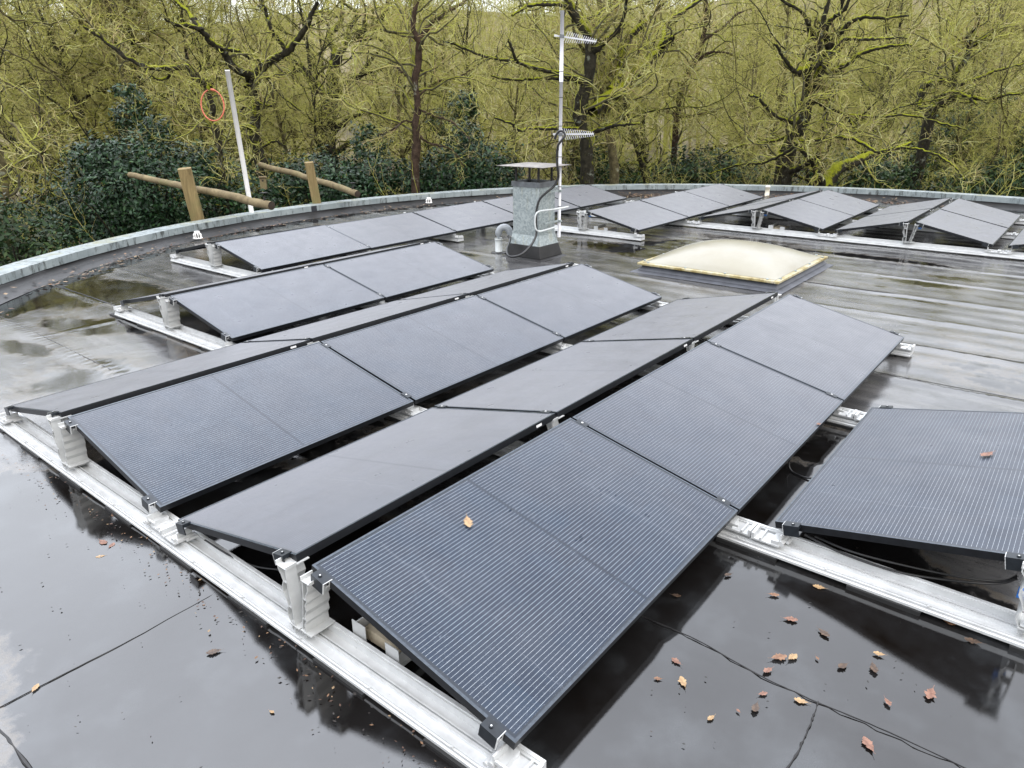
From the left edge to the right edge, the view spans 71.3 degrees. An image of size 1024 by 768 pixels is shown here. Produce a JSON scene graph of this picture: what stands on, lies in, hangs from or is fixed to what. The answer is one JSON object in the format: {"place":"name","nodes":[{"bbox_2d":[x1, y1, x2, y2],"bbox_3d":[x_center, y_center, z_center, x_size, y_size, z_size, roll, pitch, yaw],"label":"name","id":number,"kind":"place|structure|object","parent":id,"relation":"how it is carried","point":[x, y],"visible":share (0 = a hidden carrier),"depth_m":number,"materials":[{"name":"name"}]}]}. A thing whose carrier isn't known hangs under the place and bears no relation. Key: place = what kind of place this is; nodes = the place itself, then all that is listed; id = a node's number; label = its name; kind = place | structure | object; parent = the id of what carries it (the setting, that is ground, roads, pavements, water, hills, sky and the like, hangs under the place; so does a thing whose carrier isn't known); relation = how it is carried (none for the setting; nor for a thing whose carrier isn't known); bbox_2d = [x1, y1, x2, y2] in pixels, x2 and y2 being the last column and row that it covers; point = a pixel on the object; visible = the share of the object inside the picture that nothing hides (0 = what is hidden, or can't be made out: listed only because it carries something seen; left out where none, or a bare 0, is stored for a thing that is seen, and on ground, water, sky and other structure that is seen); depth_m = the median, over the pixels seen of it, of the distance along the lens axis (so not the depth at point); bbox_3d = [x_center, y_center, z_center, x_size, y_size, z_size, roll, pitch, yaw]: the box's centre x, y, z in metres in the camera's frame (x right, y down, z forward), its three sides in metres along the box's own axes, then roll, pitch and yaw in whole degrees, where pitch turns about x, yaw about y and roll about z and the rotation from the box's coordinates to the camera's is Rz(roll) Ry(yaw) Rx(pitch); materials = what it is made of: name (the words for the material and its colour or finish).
{"place":"outdoors","nodes":[
{"label":"outdoors","id":0,"kind":"place"},
{"bbox_2d":[127,172,274,209],"bbox_3d":[-5.830,-3.581,13.142,4.289,0.452,0.158,13,25,32],"label":"log pole","id":1,"kind":"object","parent":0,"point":[256,202],"visible":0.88,"depth_m":12.74,"materials":[{"name":"wood"}]},
{"bbox_2d":[8,154,955,252],"bbox_3d":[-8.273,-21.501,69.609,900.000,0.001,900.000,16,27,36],"label":"ground","id":2,"kind":"structure","parent":0,"point":[530,160],"depth_m":61.22,"materials":[{"name":"brown plant"}]},
{"bbox_2d":[0,0,86,261],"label":"birch tree","id":3,"kind":"object","parent":2,"relation":"on","point":[5,172],"visible":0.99,"depth_m":13.93,"materials":[{"name":"green plant"}]},
{"bbox_2d":[0,0,95,248],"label":"woodland tree","id":4,"kind":"object","parent":2,"relation":"on","point":[14,121],"visible":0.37,"depth_m":22.75,"materials":[{"name":"green plant"}]},
{"bbox_2d":[0,0,100,245],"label":"birch tree","id":5,"kind":"object","parent":2,"relation":"on","point":[41,66],"visible":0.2,"depth_m":25.55,"materials":[{"name":"green plant"}]},
{"bbox_2d":[0,185,105,265],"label":"holly bush","id":6,"kind":"object","parent":2,"relation":"on","point":[19,250],"visible":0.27,"depth_m":11.88,"materials":[{"name":"green plant"}]},
{"bbox_2d":[0,12,138,242],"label":"woodland tree","id":7,"kind":"object","parent":2,"relation":"on","point":[32,163],"visible":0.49,"depth_m":21.27,"materials":[{"name":"green plant"}]},
{"bbox_2d":[7,82,215,230],"bbox_3d":[-9.462,-4.220,17.617,4.105,5.925,3.801,16,27,36],"label":"holly bush","id":8,"kind":"object","parent":2,"relation":"on","point":[124,94],"visible":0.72,"depth_m":16.43,"materials":[{"name":"green plant"}]},
{"bbox_2d":[0,0,235,204],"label":"woodland tree","id":9,"kind":"object","parent":2,"relation":"on","point":[47,28],"visible":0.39,"depth_m":21.70,"materials":[{"name":"plant"}]},
{"bbox_2d":[0,0,237,197],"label":"woodland tree","id":10,"kind":"object","parent":2,"relation":"on","point":[90,97],"visible":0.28,"depth_m":21.92,"materials":[{"name":"green plant"}]},
{"bbox_2d":[16,113,226,248],"bbox_3d":[-8.604,-3.238,16.541,4.281,5.681,4.233,16,27,36],"label":"holly bush","id":11,"kind":"object","parent":2,"relation":"on","point":[146,207],"visible":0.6,"depth_m":15.43,"materials":[{"name":"green plant"}]},
{"bbox_2d":[24,0,241,196],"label":"beech tree","id":12,"kind":"object","parent":2,"relation":"on","point":[123,13],"visible":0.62,"depth_m":21.63,"materials":[{"name":"green plant"}]},
{"bbox_2d":[62,0,207,172],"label":"beech tree","id":13,"kind":"object","parent":2,"relation":"on","point":[156,33],"visible":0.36,"depth_m":23.24,"materials":[{"name":"green plant"}]},
{"bbox_2d":[64,2,270,214],"bbox_3d":[-7.345,-4.614,16.498,3.672,7.610,3.120,-14,25,-31],"label":"oak tree","id":14,"kind":"object","parent":2,"relation":"on","point":[216,130],"visible":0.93,"depth_m":15.77,"materials":[{"name":"green plant"}]},
{"bbox_2d":[99,0,290,205],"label":"woodland tree","id":15,"kind":"object","parent":2,"relation":"on","point":[178,17],"visible":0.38,"depth_m":23.66,"materials":[{"name":"plant"}]},
{"bbox_2d":[130,0,314,179],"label":"woodland tree","id":16,"kind":"object","parent":2,"relation":"on","point":[236,62],"visible":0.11,"depth_m":29.98,"materials":[{"name":"green plant"}]},
{"bbox_2d":[148,0,307,195],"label":"woodland tree","id":17,"kind":"object","parent":2,"relation":"on","point":[211,60],"visible":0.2,"depth_m":27.33,"materials":[{"name":"green plant"}]},
{"bbox_2d":[188,139,286,218],"bbox_3d":[-7.240,-3.692,18.476,3.888,5.019,3.580,2,22,8],"label":"holly bush","id":18,"kind":"object","parent":2,"relation":"on","point":[238,207],"visible":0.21,"depth_m":17.23,"materials":[{"name":"green plant"}]},
{"bbox_2d":[147,0,342,203],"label":"woodland tree","id":19,"kind":"object","parent":2,"relation":"on","point":[279,131],"visible":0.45,"depth_m":25.38,"materials":[{"name":"green plant"}]},
{"bbox_2d":[150,0,340,210],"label":"oak tree","id":20,"kind":"object","parent":2,"relation":"on","point":[253,75],"visible":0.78,"depth_m":17.56,"materials":[{"name":"green plant"}]},
{"bbox_2d":[186,0,356,180],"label":"woodland tree","id":21,"kind":"object","parent":2,"relation":"on","point":[295,134],"visible":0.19,"depth_m":29.10,"materials":[{"name":"green plant"}]},
{"bbox_2d":[223,0,401,206],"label":"woodland tree","id":22,"kind":"object","parent":2,"relation":"on","point":[311,80],"visible":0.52,"depth_m":22.51,"materials":[{"name":"green plant"}]},
{"bbox_2d":[248,119,410,206],"bbox_3d":[-5.148,-4.587,20.397,4.374,5.552,4.509,-7,22,-16],"label":"holly bush","id":23,"kind":"object","parent":2,"relation":"on","point":[357,173],"visible":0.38,"depth_m":19.01,"materials":[{"name":"green plant"}]},
{"bbox_2d":[250,0,408,176],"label":"oak tree","id":24,"kind":"object","parent":2,"relation":"on","point":[329,106],"visible":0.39,"depth_m":24.42,"materials":[{"name":"green plant"}]},
{"bbox_2d":[289,0,479,193],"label":"woodland tree","id":25,"kind":"object","parent":2,"relation":"on","point":[402,153],"visible":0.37,"depth_m":21.30,"materials":[{"name":"green plant"}]},
{"bbox_2d":[314,0,517,193],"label":"slender tree","id":26,"kind":"object","parent":2,"relation":"on","point":[418,37],"visible":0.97,"depth_m":17.87,"materials":[{"name":"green plant"}]},
{"bbox_2d":[346,0,503,192],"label":"woodland tree","id":27,"kind":"object","parent":2,"relation":"on","point":[423,117],"visible":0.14,"depth_m":27.93,"materials":[{"name":"green plant"}]},
{"bbox_2d":[386,116,526,194],"bbox_3d":[-1.536,-4.624,20.492,4.190,5.733,3.658,-4,22,-10],"label":"holly bush","id":28,"kind":"object","parent":2,"relation":"on","point":[477,178],"visible":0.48,"depth_m":19.37,"materials":[{"name":"green plant"}]},
{"bbox_2d":[425,89,496,170],"bbox_3d":[-1.782,-7.237,25.204,2.373,5.874,4.078,-2,21,-4],"label":"holly bush","id":29,"kind":"object","parent":2,"relation":"on","point":[464,102],"visible":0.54,"depth_m":23.49,"materials":[{"name":"green plant"}]},
{"bbox_2d":[409,0,538,167],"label":"woodland tree","id":30,"kind":"object","parent":2,"relation":"on","point":[471,30],"visible":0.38,"depth_m":32.46,"materials":[{"name":"green plant"}]},
{"bbox_2d":[0,121,1022,254],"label":"scrub stems","id":31,"kind":"object","parent":2,"relation":"on","point":[547,178],"visible":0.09,"depth_m":21.17,"materials":[{"name":"plant"}]},
{"bbox_2d":[0,184,1023,767],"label":"flat roofed building","id":32,"kind":"structure","parent":2,"relation":"on","point":[106,644],"depth_m":3.12,"materials":[{"name":"grey rubber"}]},
{"bbox_2d":[0,411,545,767],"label":"mounting rail","id":33,"kind":"object","parent":32,"relation":"on","point":[294,607],"visible":0.92,"depth_m":2.88,"materials":[{"name":"metal"}]},
{"bbox_2d":[4,340,310,417],"bbox_3d":[-2.491,-0.069,5.144,1.035,0.060,1.794,1,18,41],"label":"solar panel","id":34,"kind":"object","parent":33,"relation":"on","point":[80,399],"visible":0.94,"depth_m":4.93,"materials":[{"name":"black glass"}]},
{"bbox_2d":[64,342,413,512],"bbox_3d":[-1.632,0.175,4.494,1.033,0.060,1.794,29,34,30],"label":"solar panel","id":35,"kind":"object","parent":33,"relation":"on","point":[164,449],"visible":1,"depth_m":4.34,"materials":[{"name":"black glass"}]},
{"bbox_2d":[175,407,555,564],"bbox_3d":[-0.703,0.441,3.792,1.035,0.060,1.794,1,17,41],"label":"solar panel","id":36,"kind":"object","parent":33,"relation":"on","point":[303,511],"visible":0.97,"depth_m":3.58,"materials":[{"name":"black glass"}]},
{"bbox_2d":[311,418,737,749],"bbox_3d":[0.157,0.685,3.143,1.033,0.060,1.794,29,34,30],"label":"solar panel","id":37,"kind":"object","parent":33,"relation":"on","point":[519,607],"visible":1,"depth_m":2.93,"materials":[{"name":"black glass"}]},
{"bbox_2d":[352,617,410,665],"bbox_3d":[-0.430,0.971,2.905,0.270,0.110,0.330,16,27,36],"label":"ballast block","id":38,"kind":"object","parent":32,"relation":"on","point":[364,629],"depth_m":2.82,"materials":[{"name":"concrete"}]},
{"bbox_2d":[403,212,463,241],"bbox_3d":[-1.707,-2.706,12.070,2.292,0.385,0.160,16,27,36],"label":"mounting rail","id":39,"kind":"object","parent":32,"relation":"on","point":[452,238],"visible":0.27,"depth_m":11.52,"materials":[{"name":"metal"}]},
{"bbox_2d":[413,201,512,232],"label":"solar panel","id":40,"kind":"object","parent":39,"relation":"on","point":[460,218],"visible":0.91,"depth_m":12.25,"materials":[{"name":"black glass"}]},
{"bbox_2d":[170,243,865,429],"bbox_3d":[-0.676,-0.745,7.029,10.692,0.385,0.160,16,27,36],"label":"mounting rail","id":41,"kind":"object","parent":32,"relation":"on","point":[845,418],"visible":0.24,"depth_m":7.70,"materials":[{"name":"metal"}]},
{"bbox_2d":[215,225,370,271],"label":"solar panel","id":42,"kind":"object","parent":41,"relation":"on","point":[267,252],"visible":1,"depth_m":9.67,"materials":[{"name":"black glass"}]},
{"bbox_2d":[244,293,467,342],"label":"solar panel","id":43,"kind":"object","parent":41,"relation":"on","point":[342,324],"visible":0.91,"depth_m":6.26,"materials":[{"name":"black glass"}]},
{"bbox_2d":[434,339,692,416],"bbox_3d":[0.416,-0.081,5.079,1.035,0.043,1.789,1,17,41],"label":"solar panel","id":44,"kind":"object","parent":41,"relation":"on","point":[564,381],"visible":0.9,"depth_m":4.93,"materials":[{"name":"black glass"}]},
{"bbox_2d":[496,162,571,261],"bbox_3d":[0.313,-2.472,10.158,0.800,1.298,0.680,16,27,36],"label":"chimney","id":45,"kind":"object","parent":32,"relation":"on","point":[528,192],"visible":0.94,"depth_m":10.05,"materials":[{"name":"metal"}]},
{"bbox_2d":[543,10,563,236],"bbox_3d":[0.567,-3.424,9.632,0.080,2.910,0.389,16,27,36],"label":"antenna mast","id":46,"kind":"object","parent":45,"relation":"attached to","point":[559,191],"visible":0.94,"depth_m":9.68,"materials":[{"name":"metal"}]},
{"bbox_2d":[474,201,644,240],"bbox_3d":[0.236,-2.983,12.733,4.770,0.385,0.160,16,27,36],"label":"mounting rail","id":47,"kind":"object","parent":32,"relation":"on","point":[583,229],"visible":0.56,"depth_m":11.91,"materials":[{"name":"metal"}]},
{"bbox_2d":[586,200,687,231],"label":"solar panel","id":48,"kind":"object","parent":47,"relation":"on","point":[637,216],"visible":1,"depth_m":12.17,"materials":[{"name":"black glass"}]},
{"bbox_2d":[109,296,1023,654],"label":"mounting rail","id":49,"kind":"object","parent":32,"relation":"on","point":[913,596],"visible":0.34,"depth_m":3.27,"materials":[{"name":"metal"}]},
{"bbox_2d":[120,263,316,305],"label":"solar panel","id":50,"kind":"object","parent":49,"relation":"on","point":[189,289],"visible":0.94,"depth_m":7.42,"materials":[{"name":"black glass"}]},
{"bbox_2d":[169,264,384,341],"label":"solar panel","id":51,"kind":"object","parent":49,"relation":"on","point":[235,311],"visible":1,"depth_m":7.01,"materials":[{"name":"black glass"}]},
{"bbox_2d":[321,295,563,403],"bbox_3d":[-0.511,-0.344,5.779,1.033,0.043,1.789,29,34,30],"label":"solar panel","id":52,"kind":"object","parent":49,"relation":"on","point":[419,357],"visible":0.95,"depth_m":5.66,"materials":[{"name":"black glass"}]},
{"bbox_2d":[572,341,842,514],"bbox_3d":[1.278,0.166,4.428,1.033,0.043,1.789,29,34,30],"label":"solar panel","id":53,"kind":"object","parent":49,"relation":"on","point":[729,428],"visible":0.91,"depth_m":4.28,"materials":[{"name":"black glass"}]},
{"bbox_2d":[775,405,1023,571],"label":"solar panel","id":54,"kind":"object","parent":49,"relation":"on","point":[930,479],"visible":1,"depth_m":3.53,"materials":[{"name":"black glass"}]},
{"bbox_2d":[348,242,915,356],"bbox_3d":[-0.143,-1.425,8.757,9.189,0.385,0.160,16,27,36],"label":"mounting rail","id":55,"kind":"object","parent":32,"relation":"on","point":[903,349],"visible":0.1,"depth_m":6.99,"materials":[{"name":"metal"}]},
{"bbox_2d":[326,212,455,249],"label":"solar panel","id":56,"kind":"object","parent":55,"relation":"on","point":[386,231],"visible":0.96,"depth_m":10.99,"materials":[{"name":"black glass"}]},
{"bbox_2d":[324,242,493,299],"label":"solar panel","id":57,"kind":"object","parent":55,"relation":"on","point":[391,274],"visible":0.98,"depth_m":8.33,"materials":[{"name":"black glass"}]},
{"bbox_2d":[399,262,573,299],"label":"solar panel","id":58,"kind":"object","parent":55,"relation":"on","point":[479,285],"visible":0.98,"depth_m":7.58,"materials":[{"name":"black glass"}]},
{"bbox_2d":[477,264,661,340],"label":"solar panel","id":59,"kind":"object","parent":55,"relation":"on","point":[570,302],"visible":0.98,"depth_m":6.97,"materials":[{"name":"black glass"}]},
{"bbox_2d":[582,291,777,341],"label":"solar panel","id":60,"kind":"object","parent":55,"relation":"on","point":[695,319],"visible":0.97,"depth_m":6.24,"materials":[{"name":"black glass"}]},
{"bbox_2d":[707,294,903,403],"bbox_3d":[2.406,-0.346,5.730,1.033,0.062,1.824,29,34,30],"label":"solar panel","id":61,"kind":"object","parent":55,"relation":"on","point":[835,354],"visible":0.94,"depth_m":5.60,"materials":[{"name":"black glass"}]},
{"bbox_2d":[630,239,832,293],"bbox_3d":[2.931,-1.692,9.409,1.988,0.338,1.988,16,27,36],"label":"skylight","id":62,"kind":"object","parent":32,"relation":"on","point":[756,266],"visible":1,"depth_m":8.90,"materials":[{"name":"plastic"}]},
{"bbox_2d":[557,200,1023,259],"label":"mounting rail","id":63,"kind":"object","parent":32,"relation":"on","point":[948,249],"visible":0.65,"depth_m":11.07,"materials":[{"name":"metal"}]},
{"bbox_2d":[640,191,728,218],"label":"solar panel","id":64,"kind":"object","parent":63,"relation":"on","point":[688,205],"visible":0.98,"depth_m":13.50,"materials":[{"name":"black glass"}]},
{"bbox_2d":[762,199,853,230],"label":"solar panel","id":65,"kind":"object","parent":63,"relation":"on","point":[816,217],"visible":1,"depth_m":12.09,"materials":[{"name":"black glass"}]},
{"bbox_2d":[835,208,931,232],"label":"solar panel","id":66,"kind":"object","parent":63,"relation":"on","point":[891,219],"visible":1,"depth_m":11.31,"materials":[{"name":"black glass"}]},
{"bbox_2d":[915,209,1008,246],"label":"solar panel","id":67,"kind":"object","parent":63,"relation":"on","point":[985,234],"visible":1,"depth_m":10.72,"materials":[{"name":"black glass"}]},
{"bbox_2d":[607,191,1018,239],"bbox_3d":[4.919,-3.311,13.457,10.682,0.385,0.160,16,27,36],"label":"mounting rail","id":68,"kind":"object","parent":32,"relation":"on","point":[1008,235],"visible":0.25,"depth_m":12.31,"materials":[{"name":"metal"}]},
{"bbox_2d":[555,184,626,208],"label":"solar panel","id":69,"kind":"object","parent":68,"relation":"on","point":[583,196],"visible":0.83,"depth_m":14.91,"materials":[{"name":"black glass"}]},
{"bbox_2d":[799,190,879,216],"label":"solar panel","id":70,"kind":"object","parent":68,"relation":"on","point":[844,203],"visible":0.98,"depth_m":13.45,"materials":[{"name":"black glass"}]},
{"bbox_2d":[745,199,1023,224],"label":"mounting rail","id":71,"kind":"object","parent":32,"relation":"on","point":[1019,221],"visible":0.14,"depth_m":13.87,"materials":[{"name":"metal"}]},
{"bbox_2d":[685,183,762,207],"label":"solar panel","id":72,"kind":"object","parent":71,"relation":"on","point":[729,196],"visible":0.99,"depth_m":14.80,"materials":[{"name":"black glass"}]},
{"bbox_2d":[940,198,1020,229],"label":"solar panel","id":73,"kind":"object","parent":71,"relation":"on","point":[984,213],"visible":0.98,"depth_m":12.09,"materials":[{"name":"black glass"}]},
{"bbox_2d":[0,0,1023,177],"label":"distant woodland","id":74,"kind":"object","parent":2,"relation":"on","point":[493,24],"visible":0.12,"depth_m":59.92,"materials":[{"name":"green plant"}]},
{"bbox_2d":[428,2,621,184],"bbox_3d":[0.270,-8.258,24.224,5.950,8.510,5.826,-2,21,-4],"label":"woodland tree","id":75,"kind":"object","parent":2,"relation":"on","point":[515,115],"visible":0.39,"depth_m":23.25,"materials":[{"name":"green plant"}]},
{"bbox_2d":[472,0,597,178],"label":"woodland tree","id":76,"kind":"object","parent":2,"relation":"on","point":[533,100],"visible":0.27,"depth_m":36.15,"materials":[{"name":"green plant"}]},
{"bbox_2d":[465,0,650,184],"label":"woodland tree","id":77,"kind":"object","parent":2,"relation":"on","point":[575,143],"visible":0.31,"depth_m":22.28,"materials":[{"name":"green plant"}]},
{"bbox_2d":[430,0,730,184],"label":"oak tree","id":78,"kind":"object","parent":2,"relation":"on","point":[580,115],"visible":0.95,"depth_m":18.16,"materials":[{"name":"green plant"}]},
{"bbox_2d":[500,0,687,183],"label":"oak tree","id":79,"kind":"object","parent":2,"relation":"on","point":[613,166],"visible":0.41,"depth_m":19.45,"materials":[{"name":"green plant"}]},
{"bbox_2d":[562,136,646,184],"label":"holly bush","id":80,"kind":"object","parent":2,"relation":"on","point":[601,174],"visible":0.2,"depth_m":23.62,"materials":[{"name":"green plant"}]},
{"bbox_2d":[561,0,704,184],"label":"woodland tree","id":81,"kind":"object","parent":2,"relation":"on","point":[643,122],"visible":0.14,"depth_m":25.59,"materials":[{"name":"plant"}]},
{"bbox_2d":[557,0,745,183],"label":"woodland tree","id":82,"kind":"object","parent":2,"relation":"on","point":[640,162],"visible":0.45,"depth_m":23.76,"materials":[{"name":"green plant"}]},
{"bbox_2d":[617,0,760,182],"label":"slanting tree","id":83,"kind":"object","parent":2,"relation":"on","point":[689,74],"visible":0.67,"depth_m":24.77,"materials":[{"name":"green plant"}]},
{"bbox_2d":[626,142,774,184],"bbox_3d":[6.505,-5.858,25.776,5.014,5.462,4.436,-5,22,-10],"label":"holly bush","id":84,"kind":"object","parent":2,"relation":"on","point":[684,169],"visible":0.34,"depth_m":24.64,"materials":[{"name":"green plant"}]},
{"bbox_2d":[667,0,821,166],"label":"woodland tree","id":85,"kind":"object","parent":2,"relation":"on","point":[757,64],"visible":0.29,"depth_m":40.37,"materials":[{"name":"green plant"}]},
{"bbox_2d":[678,1,830,175],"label":"woodland tree","id":86,"kind":"object","parent":2,"relation":"on","point":[758,117],"visible":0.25,"depth_m":36.92,"materials":[{"name":"green plant"}]},
{"bbox_2d":[689,0,823,178],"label":"woodland tree","id":87,"kind":"object","parent":2,"relation":"on","point":[758,69],"visible":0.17,"depth_m":44.04,"materials":[{"name":"green plant"}]},
{"bbox_2d":[695,0,867,184],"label":"woodland tree","id":88,"kind":"object","parent":2,"relation":"on","point":[787,10],"visible":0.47,"depth_m":23.91,"materials":[{"name":"green plant"}]},
{"bbox_2d":[697,0,990,192],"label":"oak tree","id":89,"kind":"object","parent":2,"relation":"on","point":[810,86],"visible":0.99,"depth_m":18.10,"materials":[{"name":"green plant"}]},
{"bbox_2d":[697,0,1004,190],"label":"woodland tree","id":90,"kind":"object","parent":2,"relation":"on","point":[841,2],"visible":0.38,"depth_m":20.25,"materials":[{"name":"plant"}]},
{"bbox_2d":[791,146,939,190],"bbox_3d":[11.708,-5.483,24.254,5.045,4.957,3.668,2,22,7],"label":"holly bush","id":91,"kind":"object","parent":2,"relation":"on","point":[878,174],"visible":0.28,"depth_m":22.83,"materials":[{"name":"green plant"}]},
{"bbox_2d":[805,0,964,181],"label":"woodland tree","id":92,"kind":"object","parent":2,"relation":"on","point":[910,4],"visible":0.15,"depth_m":42.24,"materials":[{"name":"green plant"}]},
{"bbox_2d":[815,0,962,176],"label":"woodland tree","id":93,"kind":"object","parent":2,"relation":"on","point":[899,33],"visible":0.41,"depth_m":30.57,"materials":[{"name":"green plant"}]},
{"bbox_2d":[865,0,1015,170],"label":"woodland tree","id":94,"kind":"object","parent":2,"relation":"on","point":[940,33],"visible":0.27,"depth_m":35.98,"materials":[{"name":"green plant"}]},
{"bbox_2d":[872,0,1023,191],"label":"woodland tree","id":95,"kind":"object","parent":2,"relation":"on","point":[976,139],"visible":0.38,"depth_m":24.81,"materials":[{"name":"green plant"}]},
{"bbox_2d":[880,85,1023,192],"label":"evergreen tree","id":96,"kind":"object","parent":2,"relation":"on","point":[946,133],"visible":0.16,"depth_m":26.24,"materials":[{"name":"green plant"}]},
{"bbox_2d":[889,0,1023,189],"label":"oak tree","id":97,"kind":"object","parent":2,"relation":"on","point":[968,55],"visible":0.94,"depth_m":21.23,"materials":[{"name":"green plant"}]},
{"bbox_2d":[908,3,1023,196],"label":"woodland tree","id":98,"kind":"object","parent":2,"relation":"on","point":[1004,136],"visible":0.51,"depth_m":20.79,"materials":[{"name":"green plant"}]},
{"bbox_2d":[921,127,1023,196],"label":"holly bush","id":99,"kind":"object","parent":2,"relation":"on","point":[993,176],"visible":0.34,"depth_m":20.54,"materials":[{"name":"green plant"}]},
{"bbox_2d":[0,0,1022,166],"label":"wooded hill","id":100,"kind":"structure","parent":0,"point":[651,152],"depth_m":114.22,"materials":[{"name":"green plant"}]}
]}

